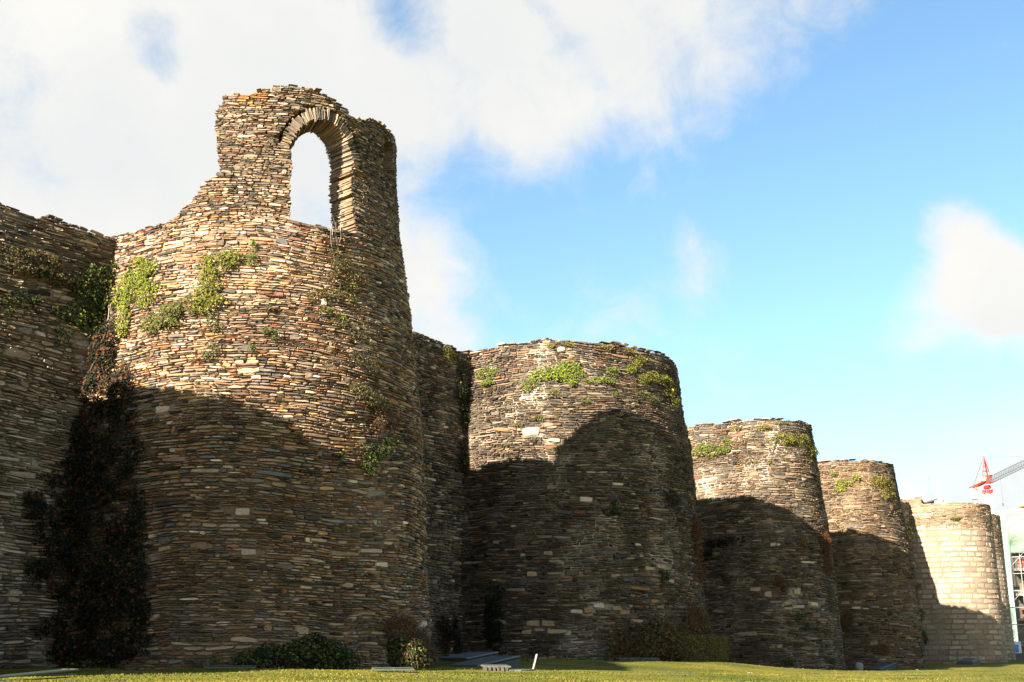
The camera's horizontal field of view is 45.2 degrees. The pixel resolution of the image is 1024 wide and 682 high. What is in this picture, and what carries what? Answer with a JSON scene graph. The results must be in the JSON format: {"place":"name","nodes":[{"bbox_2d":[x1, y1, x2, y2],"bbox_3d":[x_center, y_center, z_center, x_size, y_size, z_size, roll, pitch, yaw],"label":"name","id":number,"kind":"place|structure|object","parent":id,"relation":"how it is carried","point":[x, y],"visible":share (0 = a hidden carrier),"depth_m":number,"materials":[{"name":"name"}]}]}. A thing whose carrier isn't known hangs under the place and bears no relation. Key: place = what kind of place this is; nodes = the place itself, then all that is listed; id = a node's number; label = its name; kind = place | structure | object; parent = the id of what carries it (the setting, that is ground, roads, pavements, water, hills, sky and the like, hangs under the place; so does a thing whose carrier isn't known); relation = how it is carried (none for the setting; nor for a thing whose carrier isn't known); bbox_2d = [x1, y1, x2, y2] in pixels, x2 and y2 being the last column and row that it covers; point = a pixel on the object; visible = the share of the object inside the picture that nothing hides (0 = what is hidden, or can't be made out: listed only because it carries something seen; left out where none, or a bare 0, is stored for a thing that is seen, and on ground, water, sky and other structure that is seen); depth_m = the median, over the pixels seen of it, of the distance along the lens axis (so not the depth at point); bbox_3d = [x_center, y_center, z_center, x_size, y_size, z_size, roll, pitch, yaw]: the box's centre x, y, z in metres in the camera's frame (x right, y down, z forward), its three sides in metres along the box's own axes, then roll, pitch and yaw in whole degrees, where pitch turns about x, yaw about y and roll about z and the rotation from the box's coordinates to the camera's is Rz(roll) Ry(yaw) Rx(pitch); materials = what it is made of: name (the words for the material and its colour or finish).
{"place":"outdoors","nodes":[
{"label":"outdoors","id":0,"kind":"place"},
{"bbox_2d":[0,658,1023,681],"bbox_3d":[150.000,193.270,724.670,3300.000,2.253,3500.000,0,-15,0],"label":"lawn ground","id":1,"kind":"structure","parent":0,"point":[670,666],"depth_m":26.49,"materials":[{"name":"green plant"}]},
{"bbox_2d":[0,669,78,680],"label":"light well","id":2,"kind":"object","parent":1,"relation":"on","point":[33,673],"visible":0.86,"depth_m":16.76,"materials":[{"name":"concrete"}]},
{"bbox_2d":[0,203,116,668],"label":"curtain wall","id":3,"kind":"structure","parent":1,"relation":"on","point":[43,371],"depth_m":28.41,"materials":[{"name":"stone"}]},
{"bbox_2d":[1,289,73,345],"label":"ivy","id":4,"kind":"object","parent":3,"relation":"attached to","point":[33,299],"visible":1,"depth_m":28.81,"materials":[{"name":"green plant"}]},
{"bbox_2d":[0,244,78,287],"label":"creeper","id":5,"kind":"object","parent":3,"relation":"attached to","point":[49,269],"visible":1,"depth_m":29.01,"materials":[{"name":"green plant"}]},
{"bbox_2d":[22,314,155,668],"bbox_3d":[-9.539,3.213,28.204,4.307,8.432,1.940,-4,-16,16],"label":"ivy","id":6,"kind":"object","parent":3,"relation":"attached to","point":[107,563],"visible":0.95,"depth_m":27.57,"materials":[{"name":"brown plant"}]},
{"bbox_2d":[62,260,117,344],"bbox_3d":[-10.177,-1.007,30.011,1.150,2.257,1.222,0,-15,0],"label":"ivy","id":7,"kind":"object","parent":3,"relation":"attached to","point":[86,318],"visible":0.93,"depth_m":29.91,"materials":[{"name":"green plant"}]},
{"bbox_2d":[104,671,158,672],"bbox_3d":[-7.013,6.149,22.785,0.950,0.050,0.500,1,-15,-2],"label":"edging stone","id":8,"kind":"object","parent":1,"relation":"on","point":[129,671],"visible":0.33,"depth_m":22.55,"materials":[{"name":"stone"}]},
{"bbox_2d":[204,665,256,668],"bbox_3d":[-5.448,6.391,23.755,0.968,0.232,0.417,2,-15,-8],"label":"light well","id":9,"kind":"object","parent":1,"relation":"on","point":[230,666],"visible":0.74,"depth_m":23.72,"materials":[{"name":"concrete"}]},
{"bbox_2d":[58,84,430,669],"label":"round tower","id":10,"kind":"structure","parent":1,"relation":"on","point":[269,516],"depth_m":28.46,"materials":[{"name":"stone"}]},
{"bbox_2d":[90,304,115,369],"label":"dry vine","id":11,"kind":"object","parent":10,"relation":"hanging from","point":[109,310],"visible":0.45,"depth_m":29.94,"materials":[{"name":"brown plant"}]},
{"bbox_2d":[110,256,160,340],"bbox_3d":[-9.169,-1.061,29.538,1.934,2.192,0.473,-12,-19,37],"label":"ivy","id":12,"kind":"object","parent":10,"relation":"attached to","point":[141,275],"visible":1,"depth_m":29.53,"materials":[{"name":"green plant"}]},
{"bbox_2d":[139,293,201,336],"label":"shrub","id":13,"kind":"object","parent":10,"relation":"attached to","point":[156,319],"visible":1,"depth_m":28.66,"materials":[{"name":"green plant"}]},
{"bbox_2d":[197,310,221,359],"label":"wall plant","id":14,"kind":"object","parent":10,"relation":"attached to","point":[214,342],"depth_m":28.27,"materials":[{"name":"green plant"}]},
{"bbox_2d":[186,250,242,313],"bbox_3d":[-6.975,-1.399,28.762,1.260,1.680,0.500,0,-15,0],"label":"creeper","id":15,"kind":"object","parent":10,"relation":"attached to","point":[204,299],"visible":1,"depth_m":28.79,"materials":[{"name":"green plant"}]},
{"bbox_2d":[239,240,257,265],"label":"wall plant","id":16,"kind":"object","parent":10,"relation":"attached to","point":[251,254],"depth_m":29.09,"materials":[{"name":"green plant"}]},
{"bbox_2d":[246,326,279,352],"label":"wall plant","id":17,"kind":"object","parent":10,"relation":"attached to","point":[269,330],"depth_m":28.40,"materials":[{"name":"green plant"}]},
{"bbox_2d":[264,305,274,311],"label":"wall plant","id":18,"kind":"object","parent":10,"relation":"attached to","point":[270,307],"depth_m":28.63,"materials":[{"name":"green plant"}]},
{"bbox_2d":[305,281,361,311],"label":"wall plant","id":19,"kind":"object","parent":10,"relation":"attached to","point":[333,296],"depth_m":29.57,"materials":[{"name":"green plant"}]},
{"bbox_2d":[330,215,340,247],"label":"dead stalk","id":20,"kind":"object","parent":10,"relation":"on","point":[335,233],"visible":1,"depth_m":30.04,"materials":[{"name":"beige plant"}]},
{"bbox_2d":[323,307,348,328],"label":"wall plant","id":21,"kind":"object","parent":10,"relation":"attached to","point":[338,316],"depth_m":29.31,"materials":[{"name":"green plant"}]},
{"bbox_2d":[321,247,370,286],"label":"shrub","id":22,"kind":"object","parent":10,"relation":"attached to","point":[337,253],"visible":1,"depth_m":29.91,"materials":[{"name":"green plant"}]},
{"bbox_2d":[347,330,380,377],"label":"wall plant","id":23,"kind":"object","parent":10,"relation":"attached to","point":[364,338],"depth_m":29.52,"materials":[{"name":"green plant"}]},
{"bbox_2d":[346,382,390,409],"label":"shrub","id":24,"kind":"object","parent":10,"relation":"attached to","point":[373,396],"visible":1,"depth_m":29.18,"materials":[{"name":"green plant"}]},
{"bbox_2d":[335,436,402,478],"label":"ivy","id":25,"kind":"object","parent":10,"relation":"attached to","point":[381,452],"visible":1,"depth_m":28.84,"materials":[{"name":"green plant"}]},
{"bbox_2d":[372,403,402,437],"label":"creeper","id":26,"kind":"object","parent":10,"relation":"attached to","point":[382,418],"visible":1,"depth_m":29.45,"materials":[{"name":"green plant"}]},
{"bbox_2d":[376,613,438,666],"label":"creeper","id":27,"kind":"object","parent":10,"relation":"attached to","point":[396,620],"visible":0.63,"depth_m":28.72,"materials":[{"name":"brown plant"}]},
{"bbox_2d":[232,632,360,669],"bbox_3d":[-4.474,6.481,25.637,2.685,0.820,0.846,0,-15,0],"label":"bush","id":28,"kind":"object","parent":1,"relation":"on","point":[312,651],"visible":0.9,"depth_m":25.46,"materials":[{"name":"green plant"}]},
{"bbox_2d":[372,667,414,670],"bbox_3d":[-2.186,6.118,22.586,0.738,0.232,0.417,4,-15,-14],"label":"bench","id":29,"kind":"object","parent":1,"relation":"on","point":[393,668],"visible":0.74,"depth_m":22.52,"materials":[{"name":"stone"}]},
{"bbox_2d":[385,634,431,669],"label":"bush","id":30,"kind":"object","parent":1,"relation":"on","point":[405,655],"visible":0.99,"depth_m":25.65,"materials":[{"name":"green plant"}]},
{"bbox_2d":[413,331,470,659],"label":"curtain wall","id":31,"kind":"structure","parent":1,"relation":"on","point":[441,411],"depth_m":41.88,"materials":[{"name":"stone"}]},
{"bbox_2d":[436,612,462,655],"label":"ivy","id":32,"kind":"object","parent":31,"relation":"attached to","point":[455,634],"visible":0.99,"depth_m":40.36,"materials":[{"name":"green plant"}]},
{"bbox_2d":[441,345,457,360],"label":"wall plant","id":33,"kind":"object","parent":31,"relation":"attached to","point":[449,353],"depth_m":43.17,"materials":[{"name":"green plant"}]},
{"bbox_2d":[454,353,472,475],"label":"ivy","id":34,"kind":"object","parent":31,"relation":"attached to","point":[466,419],"visible":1,"depth_m":43.27,"materials":[{"name":"green plant"}]},
{"bbox_2d":[438,651,497,660],"bbox_3d":[-1.215,8.941,34.356,0.990,0.521,1.528,-10,-18,34],"label":"metal grate","id":35,"kind":"object","parent":1,"relation":"on","point":[467,656],"visible":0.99,"depth_m":34.17,"materials":[{"name":"metal"}]},
{"bbox_2d":[450,655,519,667],"bbox_3d":[-0.660,8.064,30.450,0.890,0.548,1.723,-11,-19,37],"label":"metal grate","id":36,"kind":"object","parent":1,"relation":"on","point":[512,661],"visible":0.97,"depth_m":30.48,"materials":[{"name":"metal"}]},
{"bbox_2d":[481,665,510,670],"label":"stone kerb","id":37,"kind":"structure","parent":1,"relation":"on","point":[496,667],"depth_m":25.98,"materials":[{"name":"beige stone"}]},
{"bbox_2d":[0,639,1000,669],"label":"weeds","id":38,"kind":"object","parent":1,"relation":"on","point":[229,660],"visible":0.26,"depth_m":39.02,"materials":[{"name":"green plant"}]},
{"bbox_2d":[509,669,534,670],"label":"stone slab","id":39,"kind":"structure","parent":1,"relation":"on","point":[522,669],"depth_m":26.99,"materials":[{"name":"grey stone"}]},
{"bbox_2d":[459,338,706,660],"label":"round tower","id":40,"kind":"structure","parent":1,"relation":"on","point":[560,553],"depth_m":41.50,"materials":[{"name":"stone"}]},
{"bbox_2d":[474,365,498,386],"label":"wall plant","id":41,"kind":"object","parent":40,"relation":"attached to","point":[487,377],"depth_m":43.40,"materials":[{"name":"green plant"}]},
{"bbox_2d":[481,583,504,650],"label":"ivy","id":42,"kind":"object","parent":40,"relation":"attached to","point":[493,627],"visible":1,"depth_m":40.33,"materials":[{"name":"green plant"}]},
{"bbox_2d":[510,377,541,392],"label":"wall plant","id":43,"kind":"object","parent":40,"relation":"attached to","point":[525,381],"depth_m":42.41,"materials":[{"name":"green plant"}]},
{"bbox_2d":[528,359,584,386],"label":"wall plant","id":44,"kind":"object","parent":40,"relation":"attached to","point":[560,373],"depth_m":42.35,"materials":[{"name":"green plant"}]},
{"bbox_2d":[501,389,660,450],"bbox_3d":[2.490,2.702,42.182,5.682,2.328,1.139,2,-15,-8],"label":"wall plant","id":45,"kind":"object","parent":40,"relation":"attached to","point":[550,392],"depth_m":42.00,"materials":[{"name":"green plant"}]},
{"bbox_2d":[547,342,649,362],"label":"wall plant","id":46,"kind":"object","parent":40,"relation":"attached to","point":[607,347],"depth_m":43.06,"materials":[{"name":"green plant"}]},
{"bbox_2d":[583,365,620,383],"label":"wall plant","id":47,"kind":"object","parent":40,"relation":"attached to","point":[608,379],"depth_m":42.44,"materials":[{"name":"green plant"}]},
{"bbox_2d":[609,501,624,514],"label":"shrub","id":48,"kind":"object","parent":40,"relation":"attached to","point":[613,509],"visible":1,"depth_m":40.84,"materials":[{"name":"green plant"}]},
{"bbox_2d":[624,361,641,372],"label":"wall plant","id":49,"kind":"object","parent":40,"relation":"attached to","point":[630,370],"depth_m":42.99,"materials":[{"name":"green plant"}]},
{"bbox_2d":[635,370,679,406],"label":"shrub","id":50,"kind":"object","parent":40,"relation":"attached to","point":[664,378],"visible":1,"depth_m":43.76,"materials":[{"name":"green plant"}]},
{"bbox_2d":[658,569,669,589],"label":"shrub","id":51,"kind":"object","parent":40,"relation":"attached to","point":[664,576],"visible":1,"depth_m":40.97,"materials":[{"name":"green plant"}]},
{"bbox_2d":[660,490,681,505],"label":"shrub","id":52,"kind":"object","parent":40,"relation":"attached to","point":[677,497],"visible":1,"depth_m":42.23,"materials":[{"name":"green plant"}]},
{"bbox_2d":[676,549,687,574],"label":"wall plant","id":53,"kind":"object","parent":40,"relation":"attached to","point":[682,557],"depth_m":41.89,"materials":[{"name":"green plant"}]},
{"bbox_2d":[665,599,713,639],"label":"creeper","id":54,"kind":"object","parent":40,"relation":"attached to","point":[700,628],"visible":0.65,"depth_m":41.63,"materials":[{"name":"brown plant"}]},
{"bbox_2d":[691,513,706,583],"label":"creeper","id":55,"kind":"object","parent":40,"relation":"attached to","point":[698,544],"visible":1,"depth_m":43.28,"materials":[{"name":"green plant"}]},
{"bbox_2d":[616,658,659,660],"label":"stone kerb","id":56,"kind":"structure","parent":1,"relation":"on","point":[639,659],"depth_m":38.10,"materials":[{"name":"grey stone"}]},
{"bbox_2d":[601,612,682,660],"bbox_3d":[4.189,9.624,39.927,2.751,1.615,1.349,0,-15,0],"label":"bush","id":57,"kind":"object","parent":1,"relation":"on","point":[658,650],"visible":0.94,"depth_m":39.67,"materials":[{"name":"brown plant"}]},
{"bbox_2d":[674,634,730,661],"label":"clipped hedge","id":58,"kind":"object","parent":1,"relation":"on","point":[707,647],"visible":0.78,"depth_m":40.49,"materials":[{"name":"green plant"}]},
{"bbox_2d":[686,418,845,669],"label":"round tower","id":59,"kind":"structure","parent":1,"relation":"on","point":[771,513],"depth_m":54.38,"materials":[{"name":"stone"}]},
{"bbox_2d":[692,437,731,459],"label":"shrub","id":60,"kind":"object","parent":59,"relation":"attached to","point":[719,451],"visible":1,"depth_m":56.44,"materials":[{"name":"green plant"}]},
{"bbox_2d":[703,536,745,556],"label":"shrub","id":61,"kind":"object","parent":59,"relation":"attached to","point":[718,544],"visible":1,"depth_m":54.75,"materials":[{"name":"green plant"}]},
{"bbox_2d":[730,420,811,464],"bbox_3d":[11.832,4.635,55.726,3.712,2.112,0.974,0,-15,0],"label":"wall plant","id":62,"kind":"object","parent":59,"relation":"attached to","point":[759,427],"depth_m":55.72,"materials":[{"name":"green plant"}]},
{"bbox_2d":[770,576,787,588],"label":"shrub","id":63,"kind":"object","parent":59,"relation":"attached to","point":[784,584],"visible":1,"depth_m":53.25,"materials":[{"name":"green plant"}]},
{"bbox_2d":[766,431,819,456],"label":"shrub","id":64,"kind":"object","parent":59,"relation":"attached to","point":[792,439],"visible":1,"depth_m":55.68,"materials":[{"name":"green plant"}]},
{"bbox_2d":[796,534,808,544],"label":"shrub","id":65,"kind":"object","parent":59,"relation":"attached to","point":[803,538],"visible":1,"depth_m":53.96,"materials":[{"name":"green plant"}]},
{"bbox_2d":[793,612,817,630],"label":"shrub","id":66,"kind":"object","parent":59,"relation":"attached to","point":[800,618],"visible":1,"depth_m":52.90,"materials":[{"name":"green plant"}]},
{"bbox_2d":[819,530,834,575],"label":"creeper","id":67,"kind":"object","parent":59,"relation":"attached to","point":[827,543],"visible":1,"depth_m":54.73,"materials":[{"name":"brown plant"}]},
{"bbox_2d":[827,583,836,615],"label":"wall plant","id":68,"kind":"object","parent":59,"relation":"attached to","point":[831,601],"depth_m":54.12,"materials":[{"name":"green plant"}]},
{"bbox_2d":[781,656,837,665],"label":"shrub","id":69,"kind":"object","parent":1,"relation":"on","point":[792,662],"visible":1,"depth_m":52.26,"materials":[{"name":"green plant"}]},
{"bbox_2d":[855,662,862,669],"bbox_3d":[17.335,16.277,61.375,0.396,0.459,0.282,0,-15,0],"label":"boundary stone","id":70,"kind":"object","parent":1,"relation":"on","point":[858,665],"visible":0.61,"depth_m":61.27,"materials":[{"name":"grey stone"}]},
{"bbox_2d":[818,458,927,669],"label":"round tower","id":71,"kind":"structure","parent":1,"relation":"on","point":[875,579],"depth_m":65.59,"materials":[{"name":"stone"}]},
{"bbox_2d":[829,471,860,492],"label":"wall plant","id":72,"kind":"object","parent":71,"relation":"attached to","point":[841,487],"depth_m":66.86,"materials":[{"name":"green plant"}]},
{"bbox_2d":[840,611,891,655],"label":"shrub","id":73,"kind":"object","parent":71,"relation":"attached to","point":[843,622],"visible":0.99,"depth_m":64.05,"materials":[{"name":"green plant"}]},
{"bbox_2d":[866,473,895,500],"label":"shrub","id":74,"kind":"object","parent":71,"relation":"attached to","point":[885,480],"visible":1,"depth_m":66.98,"materials":[{"name":"green plant"}]},
{"bbox_2d":[906,524,928,644],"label":"shrub","id":75,"kind":"object","parent":71,"relation":"attached to","point":[925,639],"visible":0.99,"depth_m":66.65,"materials":[{"name":"green plant"}]},
{"bbox_2d":[866,662,897,669],"bbox_3d":[18.949,16.729,62.810,0.740,0.678,2.819,-10,-18,34],"label":"metal grate","id":76,"kind":"object","parent":1,"relation":"on","point":[888,666],"visible":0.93,"depth_m":62.71,"materials":[{"name":"metal"}]},
{"bbox_2d":[900,499,925,661],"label":"curtain wall","id":77,"kind":"structure","parent":1,"relation":"on","point":[906,510],"depth_m":84.43,"materials":[{"name":"stone"}]},
{"bbox_2d":[900,497,926,504],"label":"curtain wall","id":78,"kind":"structure","parent":1,"relation":"on","point":[915,501],"depth_m":88.21,"materials":[{"name":"stone"}]},
{"bbox_2d":[909,502,1007,663],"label":"ashlar tower","id":79,"kind":"structure","parent":1,"relation":"on","point":[957,579],"depth_m":83.00,"materials":[{"name":"stone"}]},
{"bbox_2d":[956,658,979,664],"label":"metal grate","id":80,"kind":"object","parent":1,"relation":"on","point":[969,661],"visible":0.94,"depth_m":77.74,"materials":[{"name":"metal"}]},
{"bbox_2d":[969,456,1023,511],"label":"tower crane","id":81,"kind":"object","parent":1,"relation":"on","point":[973,489],"visible":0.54,"depth_m":230.19,"materials":[{"name":"red metal"}]},
{"bbox_2d":[991,514,1015,659],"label":"ashlar tower","id":82,"kind":"structure","parent":1,"relation":"on","point":[1002,574],"depth_m":105.80,"materials":[{"name":"stone"}]},
{"bbox_2d":[1006,517,1023,641],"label":"scaffold","id":83,"kind":"object","parent":1,"relation":"on","point":[1019,557],"visible":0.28,"depth_m":144.44,"materials":[{"name":"white metal"}]},
{"bbox_2d":[991,508,1023,641],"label":"building","id":84,"kind":"structure","parent":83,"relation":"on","point":[1016,529],"depth_m":145.39,"materials":[{"name":"white"}]},
{"bbox_2d":[1008,529,1023,652],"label":"unfinished building","id":85,"kind":"structure","parent":1,"relation":"on","point":[1017,585],"depth_m":147.23,"materials":[{"name":"white brick"}]},
{"bbox_2d":[1014,642,1021,652],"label":"blue sign","id":86,"kind":"object","parent":1,"relation":"on","point":[1018,649],"visible":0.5,"depth_m":114.46,"materials":[{"name":"metal"}]},
{"bbox_2d":[1015,653,1023,659],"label":"wall","id":87,"kind":"structure","parent":1,"relation":"on","point":[1019,656],"depth_m":112.14,"materials":[{"name":"grey concrete"}]},
{"bbox_2d":[0,0,1023,640],"label":"sky","id":88,"kind":"structure","parent":0,"point":[813,209],"materials":[{"name":"blue"}]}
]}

